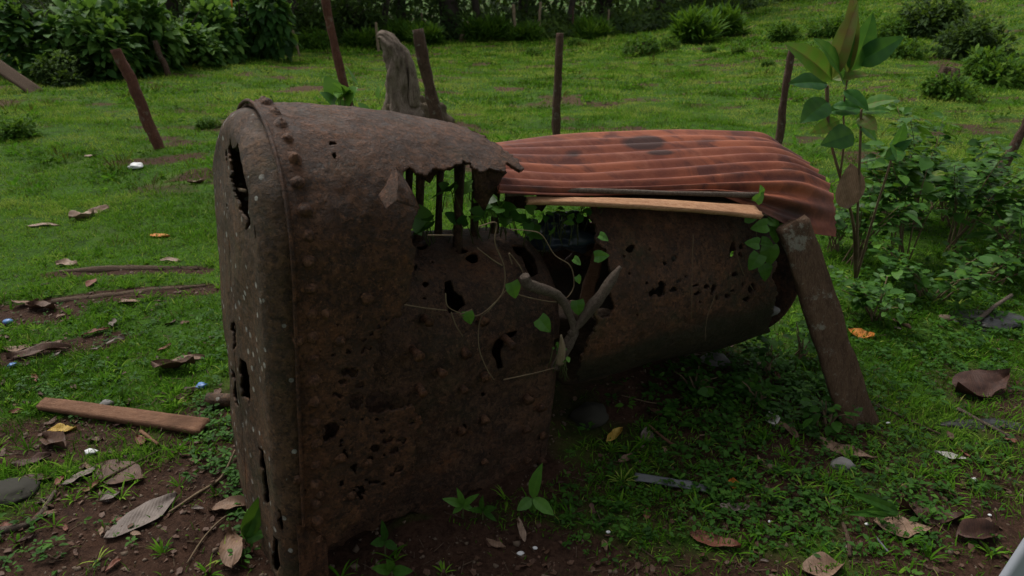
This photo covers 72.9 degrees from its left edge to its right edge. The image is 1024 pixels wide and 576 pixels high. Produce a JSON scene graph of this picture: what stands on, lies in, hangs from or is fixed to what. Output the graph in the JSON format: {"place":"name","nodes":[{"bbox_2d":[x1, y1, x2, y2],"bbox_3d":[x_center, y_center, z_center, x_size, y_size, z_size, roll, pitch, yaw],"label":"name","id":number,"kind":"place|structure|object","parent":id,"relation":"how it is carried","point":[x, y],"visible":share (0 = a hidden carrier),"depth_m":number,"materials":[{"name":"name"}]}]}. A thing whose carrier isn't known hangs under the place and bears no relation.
{"place":"outdoors","nodes":[
{"label":"outdoors","id":0,"kind":"place"},
{"bbox_2d":[0,0,1023,575],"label":"ground","id":1,"kind":"structure","parent":0,"point":[440,526],"depth_m":3.02,"materials":[{"name":"plant"}]},
{"bbox_2d":[0,477,40,506],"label":"stone","id":2,"kind":"object","parent":1,"relation":"on","point":[21,485],"visible":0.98,"depth_m":2.49,"materials":[{"name":"stone"}]},
{"bbox_2d":[0,60,43,92],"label":"tilted board","id":3,"kind":"object","parent":1,"relation":"on","point":[15,77],"visible":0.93,"depth_m":10.98,"materials":[{"name":"wood"}]},
{"bbox_2d":[0,113,50,141],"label":"bush","id":4,"kind":"object","parent":1,"relation":"on","point":[20,127],"visible":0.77,"depth_m":8.11,"materials":[{"name":"green plant"}]},
{"bbox_2d":[0,490,56,533],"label":"fallen stick","id":5,"kind":"object","parent":1,"relation":"on","point":[12,528],"visible":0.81,"depth_m":2.36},
{"bbox_2d":[5,342,71,358],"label":"fallen leaf","id":6,"kind":"object","parent":1,"relation":"on","point":[45,346],"visible":1,"depth_m":3.50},
{"bbox_2d":[39,431,65,448],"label":"fallen leaf","id":7,"kind":"object","parent":1,"relation":"on","point":[52,438],"visible":1,"depth_m":2.81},
{"bbox_2d":[28,48,91,87],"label":"dark bush","id":8,"kind":"object","parent":1,"relation":"on","point":[56,75],"visible":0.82,"depth_m":11.77,"materials":[{"name":"green plant"}]},
{"bbox_2d":[0,0,149,82],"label":"broad leaved bush","id":9,"kind":"object","parent":1,"relation":"on","point":[26,38],"visible":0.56,"depth_m":12.16,"materials":[{"name":"green plant"}]},
{"bbox_2d":[45,32,135,81],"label":"dark bush","id":10,"kind":"object","parent":1,"relation":"on","point":[93,70],"visible":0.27,"depth_m":12.17,"materials":[{"name":"green plant"}]},
{"bbox_2d":[93,459,143,483],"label":"fallen leaf","id":11,"kind":"object","parent":1,"relation":"on","point":[120,477],"visible":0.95,"depth_m":2.61,"materials":[{"name":"plant"}]},
{"bbox_2d":[48,0,189,78],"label":"broad leaved bush","id":12,"kind":"object","parent":1,"relation":"on","point":[147,21],"visible":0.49,"depth_m":12.87,"materials":[{"name":"green plant"}]},
{"bbox_2d":[36,397,209,435],"bbox_3d":[-1.653,0.537,2.926,0.811,0.048,0.080,5,24,11],"label":"loose board","id":13,"kind":"object","parent":1,"relation":"on","point":[192,425],"visible":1,"depth_m":2.91,"materials":[{"name":"brown wood"}]},
{"bbox_2d":[51,284,204,303],"bbox_3d":[-2.298,0.039,4.181,0.831,0.062,0.065,-8,25,-17],"label":"half buried log","id":14,"kind":"object","parent":1,"relation":"on","point":[69,299],"visible":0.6,"depth_m":4.13,"materials":[{"name":"wood"}]},
{"bbox_2d":[58,265,198,272],"bbox_3d":[-2.516,-0.116,4.554,0.913,0.067,0.073,0,24,0],"label":"half buried log","id":15,"kind":"object","parent":1,"relation":"on","point":[100,269],"visible":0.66,"depth_m":4.53,"materials":[{"name":"wood"}]},
{"bbox_2d":[110,48,163,149],"bbox_3d":[-4.122,-2.035,7.707,0.396,1.196,0.158,0,24,0],"label":"fence post","id":16,"kind":"object","parent":1,"relation":"on","point":[141,104],"visible":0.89,"depth_m":7.64,"materials":[{"name":"brown wood"}]},
{"bbox_2d":[103,492,176,539],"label":"fallen leaf","id":17,"kind":"object","parent":1,"relation":"on","point":[138,515],"visible":1,"depth_m":2.40,"materials":[{"name":"plant"}]},
{"bbox_2d":[151,355,194,367],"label":"fallen leaf","id":18,"kind":"object","parent":1,"relation":"on","point":[168,363],"visible":1,"depth_m":3.31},
{"bbox_2d":[166,6,227,68],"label":"broad leaved bush","id":19,"kind":"object","parent":1,"relation":"on","point":[201,49],"visible":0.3,"depth_m":14.29,"materials":[{"name":"green plant"}]},
{"bbox_2d":[204,393,229,406],"bbox_3d":[-1.261,0.489,3.029,0.139,0.061,0.061,1,24,3],"label":"pipe stub","id":20,"kind":"object","parent":1,"relation":"on","point":[222,399],"visible":0.52,"depth_m":3.00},
{"bbox_2d":[207,495,245,511],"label":"fallen leaf","id":21,"kind":"object","parent":1,"relation":"on","point":[227,503],"visible":0.89,"depth_m":2.48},
{"bbox_2d":[219,526,242,568],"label":"fallen leaf","id":22,"kind":"object","parent":1,"relation":"on","point":[230,540],"visible":1,"depth_m":2.28,"materials":[{"name":"plant"}]},
{"bbox_2d":[182,0,301,64],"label":"broad leaved bush","id":23,"kind":"object","parent":1,"relation":"on","point":[260,32],"visible":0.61,"depth_m":15.46,"materials":[{"name":"green plant"}]},
{"bbox_2d":[240,494,266,544],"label":"seedling","id":24,"kind":"object","parent":1,"relation":"on","point":[251,531],"visible":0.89,"depth_m":2.31,"materials":[{"name":"green plant"}]},
{"bbox_2d":[293,25,337,50],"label":"bush","id":25,"kind":"object","parent":1,"relation":"on","point":[316,39],"visible":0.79,"depth_m":18.84,"materials":[{"name":"green plant"}]},
{"bbox_2d":[287,0,346,44],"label":"dark bush","id":26,"kind":"object","parent":1,"relation":"on","point":[312,17],"visible":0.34,"depth_m":19.61,"materials":[{"name":"green plant"}]},
{"bbox_2d":[321,0,352,105],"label":"fence post","id":27,"kind":"object","parent":1,"relation":"on","point":[335,49],"visible":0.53,"depth_m":8.23,"materials":[{"name":"brown wood"}]},
{"bbox_2d":[321,0,385,35],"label":"dark bush","id":28,"kind":"object","parent":1,"relation":"on","point":[356,16],"visible":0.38,"depth_m":21.82,"materials":[{"name":"green plant"}]},
{"bbox_2d":[338,25,381,49],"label":"tall weed clump","id":29,"kind":"object","parent":1,"relation":"on","point":[366,38],"visible":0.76,"depth_m":19.48,"materials":[{"name":"green plant"}]},
{"bbox_2d":[371,521,397,557],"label":"seedling","id":30,"kind":"object","parent":1,"relation":"on","point":[382,541],"visible":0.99,"depth_m":2.23,"materials":[{"name":"green plant"}]},
{"bbox_2d":[372,559,412,575],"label":"seedling","id":31,"kind":"object","parent":1,"relation":"on","point":[388,567],"visible":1,"depth_m":2.16,"materials":[{"name":"green plant"}]},
{"bbox_2d":[0,0,788,42],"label":"undergrowth","id":32,"kind":"object","parent":1,"relation":"on","point":[555,15],"visible":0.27,"depth_m":25.36,"materials":[{"name":"green plant"}]},
{"bbox_2d":[382,14,424,42],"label":"tall weed clump","id":33,"kind":"object","parent":1,"relation":"on","point":[398,27],"visible":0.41,"depth_m":21.91,"materials":[{"name":"green plant"}]},
{"bbox_2d":[381,95,454,122],"bbox_3d":[-1.336,-2.207,9.311,1.122,0.813,0.585,0,24,0],"label":"earth mound","id":34,"kind":"object","parent":1,"relation":"on","point":[446,116],"visible":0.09,"depth_m":9.25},
{"bbox_2d":[377,30,424,116],"bbox_3d":[-1.306,-2.684,9.053,0.812,1.288,0.915,0,24,0],"label":"tree snag","id":35,"kind":"object","parent":34,"relation":"on","point":[402,87],"visible":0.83,"depth_m":8.88,"materials":[{"name":"grey wood"}]},
{"bbox_2d":[404,17,446,45],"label":"tall weed clump","id":36,"kind":"object","parent":1,"relation":"on","point":[432,33],"visible":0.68,"depth_m":21.10,"materials":[{"name":"green plant"}]},
{"bbox_2d":[412,28,443,120],"bbox_3d":[-0.950,-2.330,8.191,0.389,1.384,0.179,0,24,0],"label":"fence stake","id":37,"kind":"object","parent":1,"relation":"on","point":[426,73],"visible":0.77,"depth_m":8.07,"materials":[{"name":"brown wood"}]},
{"bbox_2d":[442,488,478,518],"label":"seedling","id":38,"kind":"object","parent":1,"relation":"on","point":[460,502],"visible":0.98,"depth_m":2.38,"materials":[{"name":"green plant"}]},
{"bbox_2d":[455,7,514,42],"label":"tall weed clump","id":39,"kind":"object","parent":1,"relation":"on","point":[482,30],"visible":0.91,"depth_m":22.78,"materials":[{"name":"green plant"}]},
{"bbox_2d":[213,96,796,575],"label":"steam boiler","id":40,"kind":"object","parent":1,"relation":"on","point":[361,392],"visible":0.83,"depth_m":2.19,"materials":[{"name":"metal"}]},
{"bbox_2d":[320,66,380,109],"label":"climbing plant","id":41,"kind":"object","parent":40,"relation":"in","point":[334,92],"visible":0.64,"depth_m":2.43,"materials":[{"name":"green plant"}]},
{"bbox_2d":[412,180,545,253],"bbox_3d":[-0.105,-0.225,2.425,0.535,0.346,0.167,-12,26,-25],"label":"climbing plant","id":42,"kind":"object","parent":40,"relation":"in","point":[506,212],"visible":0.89,"depth_m":2.37,"materials":[{"name":"green plant"}]},
{"bbox_2d":[526,210,594,253],"bbox_3d":[0.189,-0.207,2.642,0.310,0.158,0.201,0,24,0],"label":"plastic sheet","id":43,"kind":"object","parent":40,"relation":"in","point":[586,238],"visible":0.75,"depth_m":2.59,"materials":[{"name":"plastic"}]},
{"bbox_2d":[520,266,621,370],"bbox_3d":[0.168,0.106,2.330,0.387,0.438,0.135,-13,27,-27],"label":"forked branch","id":44,"kind":"object","parent":40,"relation":"in","point":[594,303],"visible":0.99,"depth_m":2.32,"materials":[{"name":"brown wood"}]},
{"bbox_2d":[459,222,609,379],"bbox_3d":[0.082,0.034,2.230,0.555,0.569,0.032,-14,27,-29],"label":"climbing vine","id":45,"kind":"object","parent":44,"relation":"attached to","point":[542,323],"visible":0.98,"depth_m":2.26,"materials":[{"name":"green plant"}]},
{"bbox_2d":[542,196,602,256],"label":"climbing plant","id":46,"kind":"object","parent":40,"relation":"in","point":[579,218],"visible":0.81,"depth_m":2.48,"materials":[{"name":"green plant"}]},
{"bbox_2d":[554,299,610,384],"bbox_3d":[0.270,0.213,2.937,0.401,0.355,0.337,7,24,15],"label":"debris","id":47,"kind":"object","parent":40,"relation":"in","point":[585,330],"visible":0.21,"depth_m":2.80,"materials":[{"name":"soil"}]},
{"bbox_2d":[579,242,605,314],"bbox_3d":[0.311,-0.037,2.709,0.055,0.271,0.212,12,26,26],"label":"wood offcut","id":48,"kind":"object","parent":40,"relation":"in","point":[592,277],"visible":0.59,"depth_m":2.70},
{"bbox_2d":[536,195,739,203],"bbox_3d":[0.533,-0.324,2.596,0.943,0.132,0.058,-8,25,-17],"label":"dark batten","id":49,"kind":"object","parent":40,"relation":"on","point":[728,201],"visible":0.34,"depth_m":2.63,"materials":[{"name":"wood"}]},
{"bbox_2d":[525,196,763,218],"bbox_3d":[0.485,-0.283,2.442,0.938,0.165,0.061,-8,25,-17],"label":"split board","id":50,"kind":"object","parent":40,"relation":"on","point":[744,211],"visible":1,"depth_m":2.43,"materials":[{"name":"brown wood"}]},
{"bbox_2d":[496,129,835,236],"bbox_3d":[0.691,-0.441,2.896,1.915,0.360,0.824,-10,25,-22],"label":"corrugated sheet","id":51,"kind":"object","parent":40,"relation":"on","point":[795,185],"visible":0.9,"depth_m":2.76,"materials":[{"name":"metal"}]},
{"bbox_2d":[505,188,758,197],"bbox_3d":[0.458,-0.331,2.458,1.016,0.128,0.034,-8,25,-18],"label":"grey stick","id":52,"kind":"object","parent":51,"relation":"on","point":[679,193],"visible":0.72,"depth_m":2.47,"materials":[{"name":"wood"}]},
{"bbox_2d":[736,185,782,309],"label":"hanging vine","id":53,"kind":"object","parent":40,"relation":"hanging from","point":[769,252],"visible":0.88,"depth_m":2.72,"materials":[{"name":"green plant"}]},
{"bbox_2d":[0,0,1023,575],"bbox_3d":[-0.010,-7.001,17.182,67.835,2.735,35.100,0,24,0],"label":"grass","id":54,"kind":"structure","parent":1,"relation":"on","point":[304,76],"depth_m":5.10,"materials":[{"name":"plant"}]},
{"bbox_2d":[0,238,1023,575],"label":"ground cover","id":55,"kind":"object","parent":1,"relation":"on","point":[722,438],"visible":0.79,"depth_m":2.73,"materials":[{"name":"green plant"}]},
{"bbox_2d":[0,269,1023,575],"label":"broken leaf litter","id":56,"kind":"object","parent":1,"relation":"on","point":[532,561],"visible":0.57,"depth_m":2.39,"materials":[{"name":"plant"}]},
{"bbox_2d":[0,260,1023,575],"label":"soil crumbs","id":57,"kind":"object","parent":1,"relation":"on","point":[356,550],"visible":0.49,"depth_m":2.40,"materials":[{"name":"soil"}]},
{"bbox_2d":[0,8,1023,246],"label":"pasture weeds","id":58,"kind":"object","parent":1,"relation":"on","point":[112,168],"visible":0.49,"depth_m":10.79,"materials":[{"name":"green plant"}]},
{"bbox_2d":[502,16,543,41],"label":"tall weed clump","id":59,"kind":"object","parent":1,"relation":"on","point":[528,31],"visible":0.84,"depth_m":22.39,"materials":[{"name":"green plant"}]},
{"bbox_2d":[517,463,553,514],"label":"seedling","id":60,"kind":"object","parent":1,"relation":"on","point":[534,503],"visible":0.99,"depth_m":2.39,"materials":[{"name":"green plant"}]},
{"bbox_2d":[551,33,563,134],"bbox_3d":[0.510,-2.138,7.732,0.132,1.328,0.116,0,24,0],"label":"fence post","id":61,"kind":"object","parent":1,"relation":"on","point":[556,114],"visible":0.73,"depth_m":7.66,"materials":[{"name":"brown wood"}]},
{"bbox_2d":[569,402,608,428],"bbox_3d":[0.322,0.534,2.897,0.165,0.103,0.126,0,24,0],"label":"stone","id":62,"kind":"object","parent":1,"relation":"on","point":[585,413],"visible":0.91,"depth_m":2.86,"materials":[{"name":"stone"}]},
{"bbox_2d":[571,13,619,40],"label":"tall weed clump","id":63,"kind":"object","parent":1,"relation":"on","point":[590,28],"visible":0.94,"depth_m":23.18,"materials":[{"name":"green plant"}]},
{"bbox_2d":[620,32,660,56],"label":"bush","id":64,"kind":"object","parent":1,"relation":"on","point":[649,38],"visible":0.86,"depth_m":18.00,"materials":[{"name":"green plant"}]},
{"bbox_2d":[634,472,708,491],"bbox_3d":[0.592,0.719,2.560,0.277,0.024,0.038,5,24,11],"label":"metal strip","id":65,"kind":"object","parent":1,"relation":"on","point":[642,477],"visible":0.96,"depth_m":2.56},
{"bbox_2d":[654,354,729,397],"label":"leafy weed","id":66,"kind":"object","parent":1,"relation":"on","point":[703,390],"visible":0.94,"depth_m":3.10,"materials":[{"name":"green plant"}]},
{"bbox_2d":[665,0,729,45],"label":"tall weed clump","id":67,"kind":"object","parent":1,"relation":"on","point":[691,25],"visible":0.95,"depth_m":19.80,"materials":[{"name":"green plant"}]},
{"bbox_2d":[690,530,740,547],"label":"fallen leaf","id":68,"kind":"object","parent":1,"relation":"on","point":[715,540],"visible":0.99,"depth_m":2.33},
{"bbox_2d":[687,0,756,36],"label":"tall weed clump","id":69,"kind":"object","parent":1,"relation":"on","point":[735,19],"visible":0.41,"depth_m":20.53,"materials":[{"name":"green plant"}]},
{"bbox_2d":[722,368,789,407],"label":"leafy weed","id":70,"kind":"object","parent":1,"relation":"on","point":[762,403],"visible":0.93,"depth_m":3.03,"materials":[{"name":"green plant"}]},
{"bbox_2d":[740,335,794,377],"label":"leafy weed","id":71,"kind":"object","parent":1,"relation":"on","point":[768,359],"visible":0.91,"depth_m":3.26,"materials":[{"name":"green plant"}]},
{"bbox_2d":[763,20,804,42],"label":"bush","id":72,"kind":"object","parent":1,"relation":"on","point":[784,30],"visible":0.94,"depth_m":19.12,"materials":[{"name":"green plant"}]},
{"bbox_2d":[775,50,794,144],"bbox_3d":[2.830,-1.860,7.247,0.100,1.253,0.096,0,24,0],"label":"fence post","id":73,"kind":"object","parent":1,"relation":"on","point":[780,129],"visible":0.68,"depth_m":7.17,"materials":[{"name":"brown wood"}]},
{"bbox_2d":[782,313,816,362],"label":"leafy weed","id":74,"kind":"object","parent":1,"relation":"on","point":[807,342],"visible":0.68,"depth_m":3.33,"materials":[{"name":"green plant"}]},
{"bbox_2d":[800,551,844,575],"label":"fallen leaf","id":75,"kind":"object","parent":1,"relation":"on","point":[824,559],"visible":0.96,"depth_m":2.22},
{"bbox_2d":[804,11,844,37],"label":"bush","id":76,"kind":"object","parent":1,"relation":"on","point":[828,30],"visible":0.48,"depth_m":19.13,"materials":[{"name":"green plant"}]},
{"bbox_2d":[775,214,879,428],"bbox_3d":[1.293,0.195,2.808,0.554,0.968,0.110,6,24,14],"label":"leaning plank","id":77,"kind":"object","parent":1,"relation":"on","point":[821,308],"visible":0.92,"depth_m":2.77,"materials":[{"name":"wood"}]},
{"bbox_2d":[794,391,862,435],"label":"leafy weed","id":78,"kind":"object","parent":1,"relation":"on","point":[807,412],"visible":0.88,"depth_m":2.86,"materials":[{"name":"green plant"}]},
{"bbox_2d":[816,437,877,458],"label":"fallen leaf","id":79,"kind":"object","parent":1,"relation":"on","point":[832,444],"visible":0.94,"depth_m":2.76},
{"bbox_2d":[785,0,911,277],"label":"sapling","id":80,"kind":"object","parent":1,"relation":"on","point":[852,47],"visible":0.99,"depth_m":2.92,"materials":[{"name":"green plant"}]},
{"bbox_2d":[835,163,864,208],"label":"dead leaf","id":81,"kind":"object","parent":80,"relation":"attached to","point":[850,189],"visible":1,"depth_m":3.16,"materials":[{"name":"plant"}]},
{"bbox_2d":[819,195,878,252],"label":"leafy shrub","id":82,"kind":"object","parent":1,"relation":"on","point":[840,225],"visible":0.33,"depth_m":4.81,"materials":[{"name":"green plant"}]},
{"bbox_2d":[828,265,915,323],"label":"leafy shrub","id":83,"kind":"object","parent":1,"relation":"on","point":[868,300],"visible":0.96,"depth_m":3.76,"materials":[{"name":"green plant"}]},
{"bbox_2d":[846,492,898,519],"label":"seedling","id":84,"kind":"object","parent":1,"relation":"on","point":[882,508],"visible":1,"depth_m":2.37,"materials":[{"name":"green plant"}]},
{"bbox_2d":[838,175,927,266],"bbox_3d":[2.291,-0.363,4.398,0.450,0.630,0.591,0,24,0],"label":"leafy shrub","id":85,"kind":"object","parent":1,"relation":"on","point":[865,215],"visible":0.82,"depth_m":4.34,"materials":[{"name":"green plant"}]},
{"bbox_2d":[876,13,916,37],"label":"bush","id":86,"kind":"object","parent":1,"relation":"on","point":[892,29],"visible":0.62,"depth_m":18.24,"materials":[{"name":"green plant"}]},
{"bbox_2d":[872,515,932,537],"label":"fallen leaf","id":87,"kind":"object","parent":1,"relation":"on","point":[909,526],"visible":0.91,"depth_m":2.38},
{"bbox_2d":[858,143,958,213],"bbox_3d":[2.893,-0.769,5.389,0.686,0.566,0.801,-14,27,-28],"label":"leafy shrub","id":88,"kind":"object","parent":1,"relation":"on","point":[870,167],"visible":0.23,"depth_m":5.50,"materials":[{"name":"green plant"}]},
{"bbox_2d":[888,34,931,59],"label":"bush","id":89,"kind":"object","parent":1,"relation":"on","point":[904,48],"visible":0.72,"depth_m":15.66,"materials":[{"name":"green plant"}]},
{"bbox_2d":[861,140,970,258],"bbox_3d":[2.533,-0.549,4.565,0.600,0.846,0.577,-11,26,-23],"label":"leafy shrub","id":90,"kind":"object","parent":1,"relation":"on","point":[912,179],"visible":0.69,"depth_m":4.48,"materials":[{"name":"green plant"}]},
{"bbox_2d":[875,100,976,230],"bbox_3d":[2.993,-0.886,5.164,0.768,0.956,0.862,0,24,0],"label":"leafy shrub","id":91,"kind":"object","parent":1,"relation":"on","point":[925,133],"visible":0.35,"depth_m":5.13,"materials":[{"name":"green plant"}]},
{"bbox_2d":[899,498,964,524],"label":"fallen leaf","id":92,"kind":"object","parent":1,"relation":"on","point":[916,509],"visible":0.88,"depth_m":2.43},
{"bbox_2d":[892,0,972,39],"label":"dark bush","id":93,"kind":"object","parent":1,"relation":"on","point":[929,19],"visible":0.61,"depth_m":17.97,"materials":[{"name":"green plant"}]},
{"bbox_2d":[868,234,1012,302],"bbox_3d":[2.436,-0.050,4.008,0.736,0.348,0.606,10,25,22],"label":"leafy shrub","id":94,"kind":"object","parent":1,"relation":"on","point":[957,275],"visible":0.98,"depth_m":3.94,"materials":[{"name":"green plant"}]},
{"bbox_2d":[917,70,991,102],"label":"bush","id":95,"kind":"object","parent":1,"relation":"on","point":[939,89],"visible":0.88,"depth_m":10.86,"materials":[{"name":"green plant"}]},
{"bbox_2d":[906,133,1023,227],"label":"leafy shrub","id":96,"kind":"object","parent":1,"relation":"on","point":[972,151],"visible":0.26,"depth_m":5.17,"materials":[{"name":"green plant"}]},
{"bbox_2d":[926,7,1020,60],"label":"dark bush","id":97,"kind":"object","parent":1,"relation":"on","point":[960,42],"visible":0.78,"depth_m":15.15,"materials":[{"name":"green plant"}]},
{"bbox_2d":[929,146,1023,252],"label":"leafy shrub","id":98,"kind":"object","parent":1,"relation":"on","point":[977,187],"visible":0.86,"depth_m":4.60,"materials":[{"name":"green plant"}]},
{"bbox_2d":[956,518,998,538],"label":"fallen leaf","id":99,"kind":"object","parent":1,"relation":"on","point":[970,528],"visible":1,"depth_m":2.36,"materials":[{"name":"plant"}]},
{"bbox_2d":[937,418,1023,430],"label":"black sheet","id":100,"kind":"object","parent":1,"relation":"on","point":[991,421],"visible":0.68,"depth_m":2.90,"materials":[{"name":"plastic"}]},
{"bbox_2d":[938,237,1023,284],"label":"leafy shrub","id":101,"kind":"object","parent":1,"relation":"on","point":[1011,260],"visible":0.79,"depth_m":4.29,"materials":[{"name":"green plant"}]},
{"bbox_2d":[952,368,1010,398],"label":"fallen leaf","id":102,"kind":"object","parent":1,"relation":"on","point":[979,382],"visible":1,"depth_m":3.15,"materials":[{"name":"plant"}]},
{"bbox_2d":[948,309,1023,331],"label":"black sheet","id":103,"kind":"object","parent":1,"relation":"on","point":[989,321],"visible":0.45,"depth_m":3.82,"materials":[{"name":"plastic"}]},
{"bbox_2d":[950,162,1023,240],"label":"leafy shrub","id":104,"kind":"object","parent":1,"relation":"on","point":[1017,200],"visible":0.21,"depth_m":4.96,"materials":[{"name":"green plant"}]},
{"bbox_2d":[954,188,1023,257],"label":"leafy shrub","id":105,"kind":"object","parent":1,"relation":"on","point":[1016,220],"visible":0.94,"depth_m":4.54,"materials":[{"name":"green plant"}]},
{"bbox_2d":[959,43,1023,88],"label":"bush","id":106,"kind":"object","parent":1,"relation":"on","point":[996,69],"visible":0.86,"depth_m":12.27,"materials":[{"name":"green plant"}]},
{"bbox_2d":[997,118,1023,177],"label":"fence post","id":107,"kind":"object","parent":1,"relation":"on","point":[1016,141],"visible":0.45,"depth_m":6.35,"materials":[{"name":"brown wood"}]},
{"bbox_2d":[999,538,1023,575],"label":"pale panel","id":108,"kind":"object","parent":1,"relation":"on","point":[1014,565],"visible":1,"depth_m":1.50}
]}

